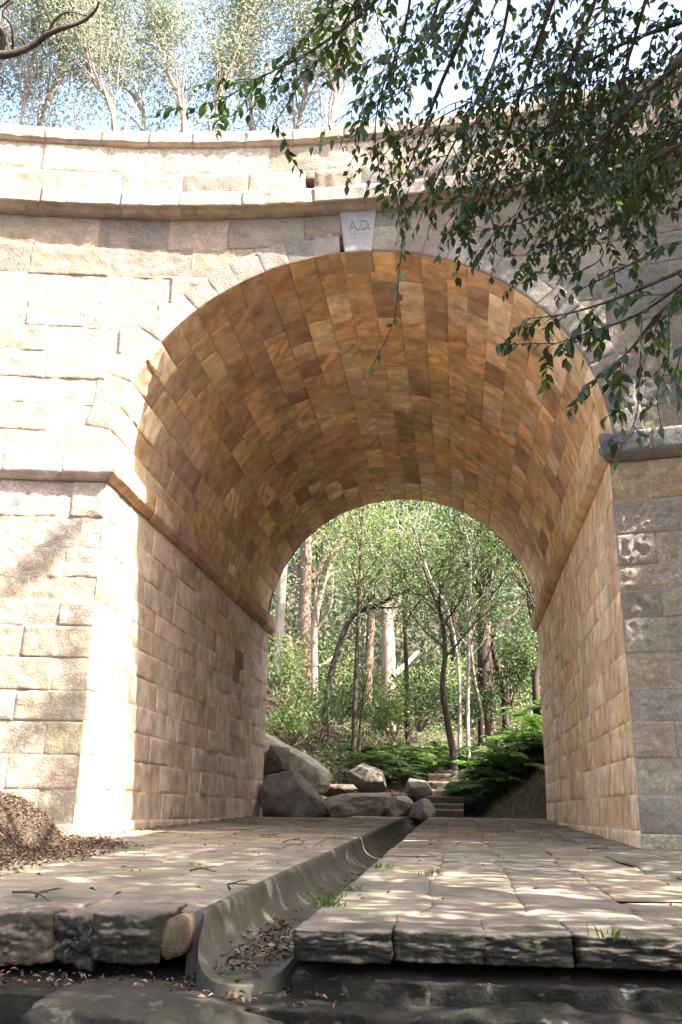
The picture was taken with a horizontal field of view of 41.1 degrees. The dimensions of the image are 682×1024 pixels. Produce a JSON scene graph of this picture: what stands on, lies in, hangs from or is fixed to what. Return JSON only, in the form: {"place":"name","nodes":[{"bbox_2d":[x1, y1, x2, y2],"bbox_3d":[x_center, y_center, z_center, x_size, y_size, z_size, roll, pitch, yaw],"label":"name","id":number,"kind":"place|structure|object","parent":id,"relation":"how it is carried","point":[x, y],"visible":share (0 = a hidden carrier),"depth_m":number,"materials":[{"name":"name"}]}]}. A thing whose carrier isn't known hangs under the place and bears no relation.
{"place":"outdoors","nodes":[
{"label":"outdoors","id":0,"kind":"place"},
{"bbox_2d":[159,911,194,959],"bbox_3d":[-0.700,1.828,3.941,0.102,0.168,0.393,-1,-18,7],"label":"kerb stone","id":1,"kind":"object","parent":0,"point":[178,936],"visible":0.82,"depth_m":3.82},
{"bbox_2d":[0,816,402,911],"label":"path","id":2,"kind":"structure","parent":0,"point":[172,877],"depth_m":6.78,"materials":[{"name":"stone"}]},
{"bbox_2d":[12,889,60,901],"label":"twig","id":3,"kind":"object","parent":2,"relation":"on","point":[39,894],"visible":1,"depth_m":4.48,"materials":[{"name":"wood"}]},
{"bbox_2d":[259,770,326,816],"bbox_3d":[-1.093,6.062,19.485,1.291,1.028,0.922,-11,-21,31],"label":"leaning boulder","id":4,"kind":"object","parent":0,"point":[291,793],"visible":0.94,"depth_m":19.19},
{"bbox_2d":[0,511,681,965],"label":"ground","id":5,"kind":"structure","parent":0,"point":[530,811],"depth_m":27.00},
{"bbox_2d":[0,0,66,123],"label":"gum tree","id":6,"kind":"object","parent":5,"relation":"on","point":[3,60],"visible":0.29,"depth_m":37.31,"materials":[{"name":"green plant"}]},
{"bbox_2d":[0,0,99,91],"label":"bare bough tree","id":7,"kind":"object","parent":5,"relation":"on","point":[25,48],"visible":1,"depth_m":6.95,"materials":[{"name":"brown plant"}]},
{"bbox_2d":[0,0,118,129],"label":"gum tree","id":8,"kind":"object","parent":5,"relation":"on","point":[24,96],"visible":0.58,"depth_m":33.59,"materials":[{"name":"green plant"}]},
{"bbox_2d":[1,0,135,129],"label":"gum tree","id":9,"kind":"object","parent":5,"relation":"on","point":[49,97],"visible":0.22,"depth_m":34.59,"materials":[{"name":"green plant"}]},
{"bbox_2d":[18,0,171,131],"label":"gum tree","id":10,"kind":"object","parent":5,"relation":"on","point":[84,40],"visible":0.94,"depth_m":31.83,"materials":[{"name":"green plant"}]},
{"bbox_2d":[61,0,200,131],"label":"gum tree","id":11,"kind":"object","parent":5,"relation":"on","point":[135,96],"visible":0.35,"depth_m":35.36,"materials":[{"name":"green plant"}]},
{"bbox_2d":[0,960,310,1023],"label":"stone ledge","id":12,"kind":"object","parent":5,"relation":"on","point":[16,1002],"visible":0.33,"depth_m":3.81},
{"bbox_2d":[0,901,96,965],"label":"kerb stone","id":13,"kind":"object","parent":12,"relation":"on","point":[28,936],"visible":0.63,"depth_m":3.84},
{"bbox_2d":[53,904,104,971],"bbox_3d":[-1.101,1.891,4.082,0.246,0.227,0.583,-1,-18,7],"label":"kerb stone","id":14,"kind":"object","parent":12,"relation":"on","point":[72,929],"visible":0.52,"depth_m":3.85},
{"bbox_2d":[89,901,187,964],"bbox_3d":[-0.881,1.845,4.006,0.348,0.214,0.573,-1,-18,7],"label":"kerb stone","id":15,"kind":"object","parent":12,"relation":"on","point":[129,932],"visible":0.83,"depth_m":3.77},
{"bbox_2d":[104,0,244,132],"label":"gum tree","id":16,"kind":"object","parent":5,"relation":"on","point":[159,13],"visible":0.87,"depth_m":32.91,"materials":[{"name":"green plant"}]},
{"bbox_2d":[154,0,298,131],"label":"gum tree","id":17,"kind":"object","parent":5,"relation":"on","point":[232,48],"visible":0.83,"depth_m":34.09,"materials":[{"name":"green plant"}]},
{"bbox_2d":[192,0,310,131],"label":"gum tree","id":18,"kind":"object","parent":5,"relation":"on","point":[252,121],"visible":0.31,"depth_m":36.24,"materials":[{"name":"green plant"}]},
{"bbox_2d":[281,635,295,714],"bbox_3d":[-2.000,6.166,34.610,0.624,3.058,0.480,-1,-18,7],"label":"broken stump","id":19,"kind":"object","parent":5,"relation":"on","point":[289,640],"visible":0.25,"depth_m":34.64,"materials":[{"name":"wood"}]},
{"bbox_2d":[266,620,321,705],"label":"shrub","id":20,"kind":"object","parent":5,"relation":"on","point":[290,663],"visible":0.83,"depth_m":31.78,"materials":[{"name":"green plant"}]},
{"bbox_2d":[265,657,323,746],"bbox_3d":[-1.572,5.716,27.368,2.145,2.609,2.378,-1,-18,7],"label":"shrub","id":21,"kind":"object","parent":5,"relation":"on","point":[296,723],"visible":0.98,"depth_m":27.01,"materials":[{"name":"green plant"}]},
{"bbox_2d":[264,733,330,787],"bbox_3d":[-1.388,5.959,21.498,2.364,1.562,1.212,-1,-18,7],"label":"pale boulder","id":22,"kind":"object","parent":5,"relation":"on","point":[313,772],"visible":0.41,"depth_m":21.01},
{"bbox_2d":[264,744,289,776],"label":"brown boulder","id":23,"kind":"object","parent":22,"relation":"on","point":[277,759],"visible":0.84,"depth_m":20.57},
{"bbox_2d":[271,530,326,681],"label":"forest tree","id":24,"kind":"object","parent":5,"relation":"on","point":[280,611],"visible":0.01,"depth_m":45.84,"materials":[{"name":"beige plant"}]},
{"bbox_2d":[185,816,415,1000],"bbox_3d":[0.592,4.370,11.640,0.540,0.840,17.186,-1,-18,7],"label":"stone gutter","id":25,"kind":"object","parent":5,"relation":"on","point":[220,925],"visible":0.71,"depth_m":4.77,"materials":[{"name":"stone"}]},
{"bbox_2d":[235,0,365,128],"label":"gum tree","id":26,"kind":"object","parent":5,"relation":"on","point":[303,102],"visible":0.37,"depth_m":34.38,"materials":[{"name":"green plant"}]},
{"bbox_2d":[271,664,358,739],"bbox_3d":[-0.780,6.078,29.110,2.708,2.365,2.403,-1,-18,7],"label":"shrub","id":27,"kind":"object","parent":5,"relation":"on","point":[326,721],"visible":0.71,"depth_m":28.89,"materials":[{"name":"green plant"}]},
{"bbox_2d":[314,782,329,794],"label":"mossy boulder","id":28,"kind":"object","parent":5,"relation":"on","point":[321,790],"visible":0.1,"depth_m":21.88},
{"bbox_2d":[247,0,415,130],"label":"gum tree","id":29,"kind":"object","parent":5,"relation":"on","point":[332,106],"visible":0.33,"depth_m":33.12,"materials":[{"name":"green plant"}]},
{"bbox_2d":[289,515,375,664],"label":"forest tree","id":30,"kind":"object","parent":5,"relation":"on","point":[316,554],"depth_m":55.57,"materials":[{"name":"green plant"}]},
{"bbox_2d":[295,665,371,724],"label":"shrub","id":31,"kind":"object","parent":5,"relation":"on","point":[350,697],"visible":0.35,"depth_m":31.82,"materials":[{"name":"green plant"}]},
{"bbox_2d":[323,784,356,796],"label":"reddish boulder","id":32,"kind":"object","parent":5,"relation":"on","point":[335,789],"visible":0.69,"depth_m":22.67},
{"bbox_2d":[0,70,681,872],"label":"stone arch bridge","id":33,"kind":"structure","parent":5,"relation":"on","point":[208,428],"depth_m":12.48,"materials":[{"name":"stone"}]},
{"bbox_2d":[0,734,681,1008],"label":"leaf litter","id":34,"kind":"object","parent":5,"relation":"on","point":[56,850],"visible":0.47,"depth_m":6.99,"materials":[{"name":"plant"}]},
{"bbox_2d":[285,504,398,719],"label":"tall gum tree","id":35,"kind":"object","parent":5,"relation":"on","point":[304,617],"visible":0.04,"depth_m":37.48,"materials":[{"name":"brown plant"}]},
{"bbox_2d":[318,618,372,694],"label":"shrub","id":36,"kind":"object","parent":5,"relation":"on","point":[343,669],"visible":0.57,"depth_m":39.74,"materials":[{"name":"green plant"}]},
{"bbox_2d":[289,502,408,700],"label":"forked gum tree","id":37,"kind":"object","parent":5,"relation":"on","point":[314,633],"visible":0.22,"depth_m":38.63,"materials":[{"name":"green plant"}]},
{"bbox_2d":[290,500,423,769],"bbox_3d":[0.443,3.515,28.317,4.375,10.728,5.176,-1,-18,7],"label":"straight sapling","id":38,"kind":"object","parent":5,"relation":"on","point":[358,591],"visible":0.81,"depth_m":29.16,"materials":[{"name":"green plant"}]},
{"bbox_2d":[335,740,378,754],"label":"fern","id":39,"kind":"object","parent":5,"relation":"on","point":[349,747],"visible":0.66,"depth_m":28.93,"materials":[{"name":"green plant"}]},
{"bbox_2d":[322,502,392,665],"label":"forest tree","id":40,"kind":"object","parent":5,"relation":"on","point":[362,606],"depth_m":64.95,"materials":[{"name":"brown plant"}]},
{"bbox_2d":[323,793,392,817],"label":"flat boulder","id":41,"kind":"object","parent":5,"relation":"on","point":[346,805],"visible":0.76,"depth_m":20.45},
{"bbox_2d":[339,658,391,764],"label":"short sapling","id":42,"kind":"object","parent":5,"relation":"on","point":[361,712],"visible":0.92,"depth_m":28.45,"materials":[{"name":"green plant"}]},
{"bbox_2d":[346,763,386,792],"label":"grey boulder","id":43,"kind":"object","parent":5,"relation":"on","point":[363,778],"visible":0.93,"depth_m":23.71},
{"bbox_2d":[283,500,458,732],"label":"shaggy tree","id":44,"kind":"object","parent":5,"relation":"on","point":[387,643],"visible":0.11,"depth_m":40.74,"materials":[{"name":"green plant"}]},
{"bbox_2d":[338,752,412,768],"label":"fern","id":45,"kind":"object","parent":5,"relation":"on","point":[380,757],"visible":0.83,"depth_m":26.22,"materials":[{"name":"green plant"}]},
{"bbox_2d":[329,661,432,727],"bbox_3d":[1.535,7.147,35.382,4.135,2.515,3.465,-1,-18,7],"label":"shrub","id":46,"kind":"object","parent":5,"relation":"on","point":[370,722],"visible":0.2,"depth_m":34.66,"materials":[{"name":"green plant"}]},
{"bbox_2d":[361,745,405,755],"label":"fern","id":47,"kind":"object","parent":5,"relation":"on","point":[387,749],"visible":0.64,"depth_m":28.76,"materials":[{"name":"green plant"}]},
{"bbox_2d":[295,516,475,748],"bbox_3d":[1.790,4.283,32.761,6.502,8.582,6.122,-1,-18,7],"label":"leaning tree","id":48,"kind":"object","parent":5,"relation":"on","point":[338,647],"visible":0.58,"depth_m":32.73,"materials":[{"name":"green plant"}]},
{"bbox_2d":[350,662,425,745],"bbox_3d":[1.674,6.330,29.881,2.455,2.664,1.686,9,-20,-23],"label":"shrub","id":49,"kind":"object","parent":5,"relation":"on","point":[381,725],"visible":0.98,"depth_m":29.66,"materials":[{"name":"green plant"}]},
{"bbox_2d":[320,501,461,705],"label":"forest tree","id":50,"kind":"object","parent":5,"relation":"on","point":[369,647],"depth_m":48.71,"materials":[{"name":"green plant"}]},
{"bbox_2d":[369,761,427,782],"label":"fern","id":51,"kind":"object","parent":5,"relation":"on","point":[392,768],"visible":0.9,"depth_m":25.70,"materials":[{"name":"green plant"}]},
{"bbox_2d":[385,796,413,816],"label":"dark boulder","id":52,"kind":"object","parent":5,"relation":"on","point":[401,806],"visible":0.61,"depth_m":20.83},
{"bbox_2d":[268,503,534,704],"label":"woods","id":53,"kind":"object","parent":5,"relation":"on","point":[412,633],"visible":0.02,"depth_m":54.06,"materials":[{"name":"green plant"}]},
{"bbox_2d":[265,638,541,797],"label":"undergrowth","id":54,"kind":"object","parent":5,"relation":"on","point":[320,760],"visible":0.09,"depth_m":34.14,"materials":[{"name":"green plant"}]},
{"bbox_2d":[375,751,432,766],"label":"fern","id":55,"kind":"object","parent":5,"relation":"on","point":[411,760],"visible":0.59,"depth_m":27.04,"materials":[{"name":"green plant"}]},
{"bbox_2d":[391,651,418,677],"bbox_3d":[2.715,6.299,37.715,1.666,1.336,0.344,16,-24,-39],"label":"fallen log","id":56,"kind":"object","parent":5,"relation":"on","point":[415,654],"visible":0.68,"depth_m":37.31,"materials":[{"name":"wood"}]},
{"bbox_2d":[313,500,505,745],"bbox_3d":[2.613,3.042,34.343,7.592,15.267,8.192,-1,-18,7],"label":"hanging leaf tree","id":57,"kind":"object","parent":5,"relation":"on","point":[406,685],"visible":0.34,"depth_m":34.95,"materials":[{"name":"green plant"}]},
{"bbox_2d":[155,0,681,470],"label":"overhanging tree","id":58,"kind":"object","parent":5,"relation":"on","point":[576,154],"visible":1,"depth_m":4.03,"materials":[{"name":"green plant"}]},
{"bbox_2d":[404,778,432,802],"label":"cap boulder","id":59,"kind":"object","parent":5,"relation":"on","point":[416,789],"visible":0.82,"depth_m":21.88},
{"bbox_2d":[365,650,477,731],"bbox_3d":[2.935,6.423,32.705,4.465,2.874,2.539,-10,-21,30],"label":"shrub","id":60,"kind":"object","parent":5,"relation":"on","point":[420,715],"visible":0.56,"depth_m":32.51,"materials":[{"name":"green plant"}]},
{"bbox_2d":[341,500,501,724],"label":"forest tree","id":61,"kind":"object","parent":5,"relation":"on","point":[451,640],"visible":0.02,"depth_m":43.99,"materials":[{"name":"green plant"}]},
{"bbox_2d":[399,745,443,763],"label":"fern","id":62,"kind":"object","parent":5,"relation":"on","point":[411,748],"visible":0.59,"depth_m":28.06,"materials":[{"name":"green plant"}]},
{"bbox_2d":[409,798,435,823],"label":"wedge boulder","id":63,"kind":"object","parent":5,"relation":"on","point":[422,810],"visible":0.84,"depth_m":20.11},
{"bbox_2d":[364,500,481,773],"bbox_3d":[2.822,3.811,27.795,4.448,10.430,3.722,-1,-18,7],"label":"pale bough tree","id":64,"kind":"object","parent":5,"relation":"on","point":[458,675],"visible":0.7,"depth_m":28.22,"materials":[{"name":"green plant"}]},
{"bbox_2d":[377,637,476,710],"bbox_3d":[3.686,6.495,36.971,4.373,3.088,3.228,-7,-20,22],"label":"shrub","id":65,"kind":"object","parent":5,"relation":"on","point":[462,674],"visible":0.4,"depth_m":36.76,"materials":[{"name":"green plant"}]},
{"bbox_2d":[407,757,450,773],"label":"fern","id":66,"kind":"object","parent":5,"relation":"on","point":[425,766],"visible":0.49,"depth_m":26.42,"materials":[{"name":"green plant"}]},
{"bbox_2d":[334,501,531,769],"bbox_3d":[2.662,3.919,26.079,5.365,9.632,5.371,-10,-21,30],"label":"curved tree","id":67,"kind":"object","parent":5,"relation":"on","point":[445,710],"visible":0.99,"depth_m":26.45,"materials":[{"name":"green plant"}]},
{"bbox_2d":[402,740,468,756],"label":"fern","id":68,"kind":"object","parent":5,"relation":"on","point":[431,745],"visible":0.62,"depth_m":28.87,"materials":[{"name":"green plant"}]},
{"bbox_2d":[375,504,496,699],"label":"forest tree","id":69,"kind":"object","parent":5,"relation":"on","point":[477,594],"depth_m":48.09,"materials":[{"name":"green plant"}]},
{"bbox_2d":[424,763,458,771],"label":"fern","id":70,"kind":"object","parent":5,"relation":"on","point":[435,769],"visible":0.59,"depth_m":26.03,"materials":[{"name":"green plant"}]},
{"bbox_2d":[389,502,495,695],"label":"forest tree","id":71,"kind":"object","parent":5,"relation":"on","point":[442,592],"depth_m":56.38,"materials":[{"name":"green plant"}]},
{"bbox_2d":[427,774,463,817],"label":"stone steps","id":72,"kind":"structure","parent":5,"relation":"on","point":[450,806],"depth_m":21.72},
{"bbox_2d":[387,567,526,746],"bbox_3d":[4.368,4.947,30.691,4.832,7.215,4.119,-12,-22,35],"label":"reddish sapling","id":73,"kind":"object","parent":5,"relation":"on","point":[487,626],"visible":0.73,"depth_m":30.70,"materials":[{"name":"green plant"}]},
{"bbox_2d":[394,502,527,746],"bbox_3d":[5.282,1.946,33.172,8.710,14.031,9.009,-1,-18,7],"label":"thick dark tree","id":74,"kind":"object","parent":5,"relation":"on","point":[483,664],"visible":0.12,"depth_m":32.17,"materials":[{"name":"green plant"}]},
{"bbox_2d":[432,750,489,770],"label":"fern","id":75,"kind":"object","parent":5,"relation":"on","point":[446,754],"visible":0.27,"depth_m":26.48,"materials":[{"name":"green plant"}]},
{"bbox_2d":[421,659,505,728],"bbox_3d":[4.332,6.124,30.636,2.837,2.340,2.537,5,-19,-12],"label":"shrub","id":76,"kind":"object","parent":5,"relation":"on","point":[463,703],"visible":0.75,"depth_m":30.27,"materials":[{"name":"green plant"}]},
{"bbox_2d":[246,991,681,1023],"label":"stone ledge","id":77,"kind":"object","parent":5,"relation":"on","point":[322,1012],"visible":0.57,"depth_m":3.30,"materials":[{"name":"stone"}]},
{"bbox_2d":[291,959,681,1012],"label":"stone ledge","id":78,"kind":"object","parent":77,"relation":"on","point":[592,990],"visible":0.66,"depth_m":3.47,"materials":[{"name":"stone"}]},
{"bbox_2d":[293,914,397,964],"bbox_3d":[0.039,1.768,3.801,0.403,0.120,0.716,-1,-18,7],"label":"kerb stone","id":79,"kind":"object","parent":78,"relation":"on","point":[348,938],"visible":0.84,"depth_m":3.49,"materials":[{"name":"stone"}]},
{"bbox_2d":[393,914,486,964],"bbox_3d":[0.411,1.777,3.811,0.383,0.124,0.704,-1,-18,7],"label":"kerb stone","id":80,"kind":"object","parent":78,"relation":"on","point":[428,939],"visible":0.91,"depth_m":3.51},
{"bbox_2d":[480,916,574,967],"bbox_3d":[0.752,1.770,3.775,0.358,0.122,0.702,-1,-18,7],"label":"kerb stone","id":81,"kind":"object","parent":78,"relation":"on","point":[528,941],"visible":0.82,"depth_m":3.47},
{"bbox_2d":[560,919,681,971],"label":"kerb stone","id":82,"kind":"object","parent":78,"relation":"on","point":[657,946],"visible":0.74,"depth_m":3.42,"materials":[{"name":"stone"}]},
{"bbox_2d":[410,501,517,670],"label":"forest tree","id":83,"kind":"object","parent":5,"relation":"on","point":[462,644],"visible":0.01,"depth_m":65.91,"materials":[{"name":"green plant"}]},
{"bbox_2d":[412,511,517,768],"bbox_3d":[4.182,3.960,29.720,3.790,9.418,3.809,-1,-18,7],"label":"white sapling","id":84,"kind":"object","parent":5,"relation":"on","point":[471,537],"visible":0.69,"depth_m":30.07,"materials":[{"name":"green plant"}]},
{"bbox_2d":[399,511,537,651],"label":"edge tree","id":85,"kind":"object","parent":5,"relation":"on","point":[528,591],"visible":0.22,"depth_m":31.43,"materials":[{"name":"green plant"}]},
{"bbox_2d":[441,782,496,801],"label":"fern","id":86,"kind":"object","parent":5,"relation":"on","point":[452,788],"visible":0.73,"depth_m":21.96,"materials":[{"name":"green plant"}]},
{"bbox_2d":[456,746,481,759],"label":"fern","id":87,"kind":"object","parent":5,"relation":"on","point":[469,748],"visible":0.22,"depth_m":26.12,"materials":[{"name":"green plant"}]},
{"bbox_2d":[311,762,635,942],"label":"grass","id":88,"kind":"structure","parent":5,"relation":"on","point":[329,900],"depth_m":19.77,"materials":[{"name":"green plant"}]},
{"bbox_2d":[421,521,528,727],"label":"slanting dark tree","id":89,"kind":"object","parent":5,"relation":"on","point":[506,721],"visible":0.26,"depth_m":32.78,"materials":[{"name":"green plant"}]},
{"bbox_2d":[454,774,518,795],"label":"fern","id":90,"kind":"object","parent":5,"relation":"on","point":[490,784],"visible":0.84,"depth_m":21.44,"materials":[{"name":"green plant"}]},
{"bbox_2d":[451,760,521,783],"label":"fern","id":91,"kind":"object","parent":5,"relation":"on","point":[467,770],"visible":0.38,"depth_m":22.29,"materials":[{"name":"green plant"}]},
{"bbox_2d":[462,759,515,774],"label":"fern","id":92,"kind":"object","parent":5,"relation":"on","point":[470,761],"visible":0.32,"depth_m":22.71,"materials":[{"name":"green plant"}]},
{"bbox_2d":[463,763,519,781],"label":"fern","id":93,"kind":"object","parent":5,"relation":"on","point":[481,767],"visible":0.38,"depth_m":22.21,"materials":[{"name":"green plant"}]},
{"bbox_2d":[475,770,522,784],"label":"fern","id":94,"kind":"object","parent":5,"relation":"on","point":[498,777],"visible":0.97,"depth_m":21.20,"materials":[{"name":"green plant"}]},
{"bbox_2d":[463,634,540,704],"bbox_3d":[5.921,5.595,32.058,3.279,2.489,3.208,-13,-23,36],"label":"shrub","id":95,"kind":"object","parent":5,"relation":"on","point":[510,679],"visible":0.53,"depth_m":31.60,"materials":[{"name":"green plant"}]},
{"bbox_2d":[473,752,530,770],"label":"fern","id":96,"kind":"object","parent":5,"relation":"on","point":[503,763],"visible":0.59,"depth_m":21.90,"materials":[{"name":"green plant"}]},
{"bbox_2d":[469,742,544,770],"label":"fern","id":97,"kind":"object","parent":5,"relation":"on","point":[524,758],"visible":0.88,"depth_m":21.48,"materials":[{"name":"green plant"}]},
{"bbox_2d":[484,734,543,755],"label":"fern","id":98,"kind":"object","parent":5,"relation":"on","point":[506,737],"visible":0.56,"depth_m":22.17,"materials":[{"name":"green plant"}]},
{"bbox_2d":[496,622,539,685],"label":"shrub","id":99,"kind":"object","parent":5,"relation":"on","point":[528,660],"visible":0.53,"depth_m":29.64,"materials":[{"name":"green plant"}]},
{"bbox_2d":[498,707,541,726],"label":"fern","id":100,"kind":"object","parent":5,"relation":"on","point":[516,713],"visible":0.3,"depth_m":25.61,"materials":[{"name":"green plant"}]},
{"bbox_2d":[501,733,542,749],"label":"fern","id":101,"kind":"object","parent":5,"relation":"on","point":[529,741],"visible":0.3,"depth_m":21.72,"materials":[{"name":"green plant"}]},
{"bbox_2d":[502,713,542,740],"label":"fern","id":102,"kind":"object","parent":5,"relation":"on","point":[528,718],"visible":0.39,"depth_m":22.48,"materials":[{"name":"green plant"}]},
{"bbox_2d":[509,734,543,756],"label":"fern","id":103,"kind":"object","parent":5,"relation":"on","point":[532,751],"visible":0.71,"depth_m":21.70,"materials":[{"name":"green plant"}]},
{"bbox_2d":[517,699,541,712],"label":"fern","id":104,"kind":"object","parent":5,"relation":"on","point":[534,706],"visible":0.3,"depth_m":25.74,"materials":[{"name":"green plant"}]},
{"bbox_2d":[532,665,540,716],"bbox_3d":[5.699,5.293,26.467,0.282,1.677,0.227,-9,-21,28],"label":"charred stump","id":105,"kind":"object","parent":5,"relation":"on","point":[535,686],"visible":0.77,"depth_m":26.47,"materials":[{"name":"wood"}]},
{"bbox_3d":[-2.456,2.584,3.384,4.600,1.250,0.489,-1,-18,7],"label":"stone ledge","id":106,"kind":"object","parent":5,"relation":"on","visible":0},
{"bbox_2d":[20,978,283,1023],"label":"stone ledge","id":107,"kind":"object","parent":106,"relation":"on","point":[125,1001],"visible":0.88,"depth_m":3.24,"materials":[{"name":"stone"}]},
{"bbox_2d":[0,0,681,527],"label":"sky","id":108,"kind":"structure","parent":0,"point":[421,93],"materials":[{"name":"white"}]},
{"bbox_2d":[315,817,681,924],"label":"path","id":109,"kind":"structure","parent":0,"point":[470,886],"depth_m":5.84,"materials":[{"name":"stone"}]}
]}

